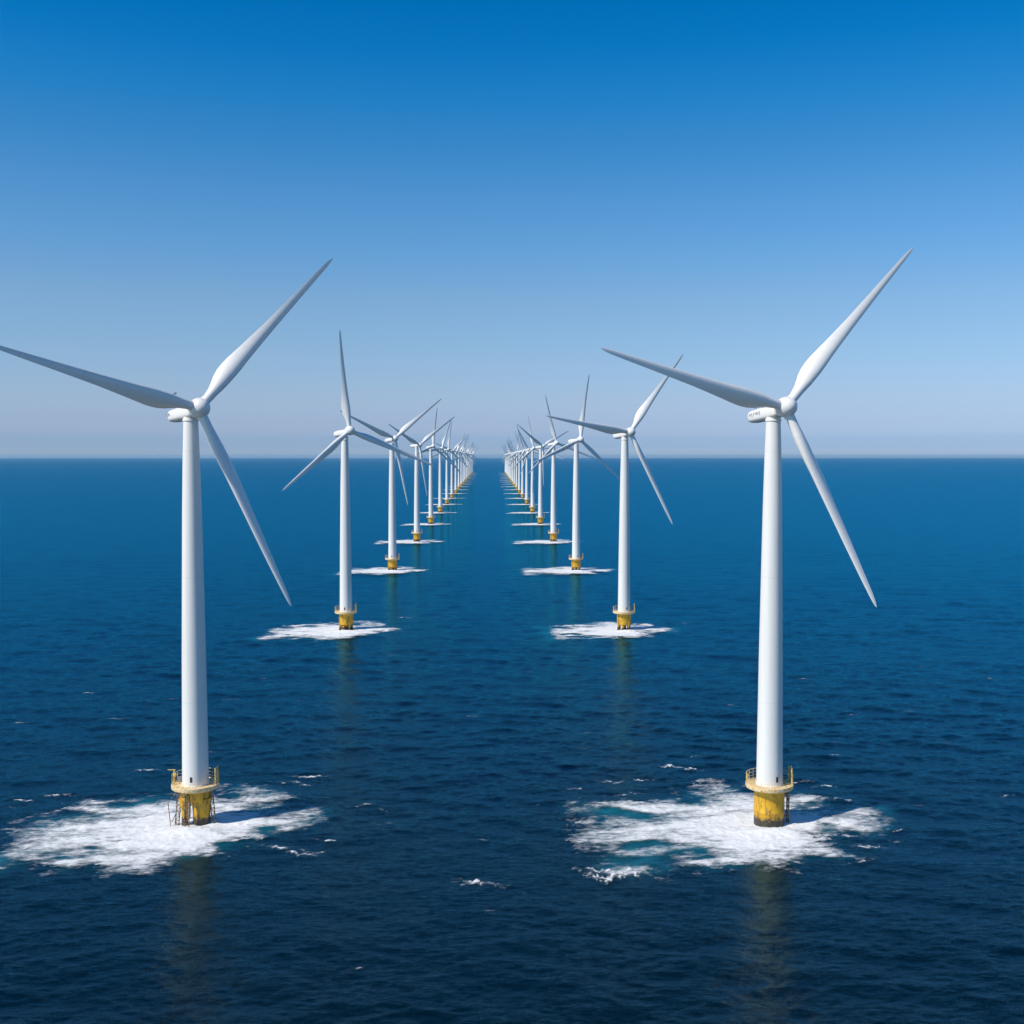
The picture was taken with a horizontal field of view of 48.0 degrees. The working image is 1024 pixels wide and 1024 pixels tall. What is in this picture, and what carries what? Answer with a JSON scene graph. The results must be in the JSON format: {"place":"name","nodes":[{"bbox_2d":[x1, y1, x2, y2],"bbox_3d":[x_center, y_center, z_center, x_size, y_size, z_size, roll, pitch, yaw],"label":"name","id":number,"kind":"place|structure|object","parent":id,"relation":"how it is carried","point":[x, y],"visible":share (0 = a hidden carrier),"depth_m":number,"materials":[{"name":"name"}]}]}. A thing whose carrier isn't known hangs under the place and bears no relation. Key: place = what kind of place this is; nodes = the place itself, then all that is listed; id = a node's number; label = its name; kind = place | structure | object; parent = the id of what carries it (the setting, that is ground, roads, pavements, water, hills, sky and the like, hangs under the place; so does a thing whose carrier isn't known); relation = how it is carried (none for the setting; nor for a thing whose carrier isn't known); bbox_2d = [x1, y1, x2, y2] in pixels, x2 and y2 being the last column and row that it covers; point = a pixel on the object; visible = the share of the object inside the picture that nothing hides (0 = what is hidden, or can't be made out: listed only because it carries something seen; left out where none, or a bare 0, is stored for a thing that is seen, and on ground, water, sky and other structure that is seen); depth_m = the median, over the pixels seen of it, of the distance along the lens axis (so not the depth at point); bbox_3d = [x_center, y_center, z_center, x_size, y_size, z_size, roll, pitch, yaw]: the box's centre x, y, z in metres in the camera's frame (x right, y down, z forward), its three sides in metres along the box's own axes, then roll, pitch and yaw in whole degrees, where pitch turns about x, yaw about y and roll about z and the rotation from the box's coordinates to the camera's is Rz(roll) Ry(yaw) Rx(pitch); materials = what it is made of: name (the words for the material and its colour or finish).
{"place":"outdoors","nodes":[
{"label":"outdoors","id":0,"kind":"place"},
{"bbox_2d":[0,458,1023,1023],"bbox_3d":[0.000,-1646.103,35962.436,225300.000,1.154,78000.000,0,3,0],"label":"sea","id":1,"kind":"structure","parent":0,"point":[458,730],"depth_m":321.39,"materials":[{"name":"liquid"}]},
{"bbox_2d":[0,258,332,826],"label":"wind turbine","id":2,"kind":"object","parent":1,"relation":"in","point":[195,784],"visible":0.94,"depth_m":246.72,"materials":[{"name":"white metal"}]},
{"bbox_2d":[282,331,433,629],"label":"wind turbine","id":3,"kind":"object","parent":1,"relation":"in","point":[345,612],"visible":0.98,"depth_m":525.86,"materials":[{"name":"white metal"}]},
{"bbox_2d":[341,399,440,569],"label":"wind turbine","id":4,"kind":"object","parent":1,"relation":"in","point":[392,559],"visible":0.92,"depth_m":802.19,"materials":[{"name":"white metal"}]},
{"bbox_2d":[389,417,453,541],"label":"wind turbine","id":5,"kind":"object","parent":1,"relation":"in","point":[416,532],"visible":0.94,"depth_m":1076.94,"materials":[{"name":"white metal"}]},
{"bbox_2d":[404,411,458,523],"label":"wind turbine","id":6,"kind":"object","parent":1,"relation":"in","point":[430,517],"visible":0.94,"depth_m":1356.18,"materials":[{"name":"white metal"}]},
{"bbox_2d":[418,421,460,512],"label":"wind turbine","id":7,"kind":"object","parent":1,"relation":"in","point":[440,507],"visible":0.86,"depth_m":1637.18,"materials":[{"name":"white metal"}]},
{"bbox_2d":[427,423,467,503],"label":"wind turbine","id":8,"kind":"object","parent":1,"relation":"in","point":[446,499],"visible":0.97,"depth_m":1921.47,"materials":[{"name":"white metal"}]},
{"bbox_2d":[0,478,900,883],"bbox_3d":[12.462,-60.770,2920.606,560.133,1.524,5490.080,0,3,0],"label":"sea foam","id":9,"kind":"object","parent":1,"relation":"on","point":[742,836],"visible":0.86,"depth_m":247.25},
{"bbox_2d":[435,434,468,497],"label":"wind turbine","id":10,"kind":"object","parent":1,"relation":"in","point":[452,492],"visible":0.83,"depth_m":2206.03,"materials":[{"name":"white metal"}]},
{"bbox_2d":[441,433,467,492],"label":"wind turbine","id":11,"kind":"object","parent":1,"relation":"in","point":[455,452],"visible":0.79,"depth_m":2491.02,"materials":[{"name":"white metal"}]},
{"bbox_2d":[448,437,471,486],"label":"wind turbine","id":12,"kind":"object","parent":1,"relation":"in","point":[461,484],"visible":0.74,"depth_m":3060.47,"materials":[{"name":"white metal"}]},
{"bbox_2d":[454,437,468,489],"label":"wind turbine","id":13,"kind":"object","parent":1,"relation":"in","point":[459,486],"visible":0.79,"depth_m":2775.65,"materials":[{"name":"white metal"}]},
{"bbox_2d":[454,438,473,483],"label":"wind turbine","id":14,"kind":"object","parent":1,"relation":"in","point":[463,481],"visible":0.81,"depth_m":3344.59,"materials":[{"name":"white metal"}]},
{"bbox_2d":[461,443,472,481],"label":"wind turbine","id":15,"kind":"object","parent":1,"relation":"in","point":[465,479],"visible":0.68,"depth_m":3630.20,"materials":[{"name":"white metal"}]},
{"bbox_2d":[459,445,476,478],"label":"wind turbine","id":16,"kind":"object","parent":1,"relation":"in","point":[468,462],"visible":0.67,"depth_m":4199.45,"materials":[{"name":"white metal"}]},
{"bbox_2d":[466,444,473,478],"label":"wind turbine","id":17,"kind":"object","parent":1,"relation":"in","point":[466,464],"visible":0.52,"depth_m":3914.65,"materials":[{"name":"white metal"}]},
{"bbox_2d":[503,449,509,478],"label":"wind turbine","id":18,"kind":"object","parent":1,"relation":"in","point":[509,464],"visible":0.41,"depth_m":4198.80,"materials":[{"name":"white metal"}]},
{"bbox_2d":[501,442,515,478],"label":"wind turbine","id":19,"kind":"object","parent":1,"relation":"in","point":[510,465],"visible":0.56,"depth_m":3914.51,"materials":[{"name":"white metal"}]},
{"bbox_2d":[507,443,512,480],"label":"wind turbine","id":20,"kind":"object","parent":1,"relation":"in","point":[509,463],"visible":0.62,"depth_m":3628.37,"materials":[{"name":"white metal"}]},
{"bbox_2d":[507,441,513,483],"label":"wind turbine","id":21,"kind":"object","parent":1,"relation":"in","point":[512,481],"visible":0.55,"depth_m":3345.02,"materials":[{"name":"white metal"}]},
{"bbox_2d":[509,440,521,486],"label":"wind turbine","id":22,"kind":"object","parent":1,"relation":"in","point":[514,483],"visible":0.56,"depth_m":3060.24,"materials":[{"name":"white metal"}]},
{"bbox_2d":[506,445,530,489],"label":"wind turbine","id":23,"kind":"object","parent":1,"relation":"in","point":[516,486],"visible":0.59,"depth_m":2775.50,"materials":[{"name":"white metal"}]},
{"bbox_2d":[509,432,537,492],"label":"wind turbine","id":24,"kind":"object","parent":1,"relation":"in","point":[519,480],"visible":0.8,"depth_m":2491.37,"materials":[{"name":"white metal"}]},
{"bbox_2d":[514,431,538,497],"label":"wind turbine","id":25,"kind":"object","parent":1,"relation":"in","point":[522,481],"visible":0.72,"depth_m":2206.36,"materials":[{"name":"white metal"}]},
{"bbox_2d":[517,427,549,503],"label":"wind turbine","id":26,"kind":"object","parent":1,"relation":"in","point":[526,499],"visible":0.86,"depth_m":1921.37,"materials":[{"name":"white metal"}]},
{"bbox_2d":[511,417,563,512],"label":"wind turbine","id":27,"kind":"object","parent":1,"relation":"in","point":[532,508],"visible":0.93,"depth_m":1636.52,"materials":[{"name":"white metal"}]},
{"bbox_2d":[517,424,567,523],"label":"wind turbine","id":28,"kind":"object","parent":1,"relation":"in","point":[540,517],"visible":0.96,"depth_m":1356.15,"materials":[{"name":"white metal"}]},
{"bbox_2d":[529,395,594,541],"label":"wind turbine","id":29,"kind":"object","parent":1,"relation":"in","point":[553,532],"visible":0.92,"depth_m":1076.76,"materials":[{"name":"white metal"}]},
{"bbox_2d":[532,374,619,569],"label":"wind turbine","id":30,"kind":"object","parent":1,"relation":"in","point":[575,559],"visible":0.96,"depth_m":802.09,"materials":[{"name":"white metal"}]},
{"bbox_2d":[546,354,682,629],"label":"wind turbine","id":31,"kind":"object","parent":1,"relation":"in","point":[623,612],"visible":0.95,"depth_m":525.68,"materials":[{"name":"white metal"}]},
{"bbox_2d":[601,248,912,827],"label":"wind turbine","id":32,"kind":"object","parent":1,"relation":"in","point":[769,785],"visible":0.99,"depth_m":246.23,"materials":[{"name":"white metal"}]},
{"bbox_2d":[0,0,1023,457],"label":"sky","id":33,"kind":"structure","parent":0,"point":[501,195],"materials":[{"name":"blue"}]}
]}

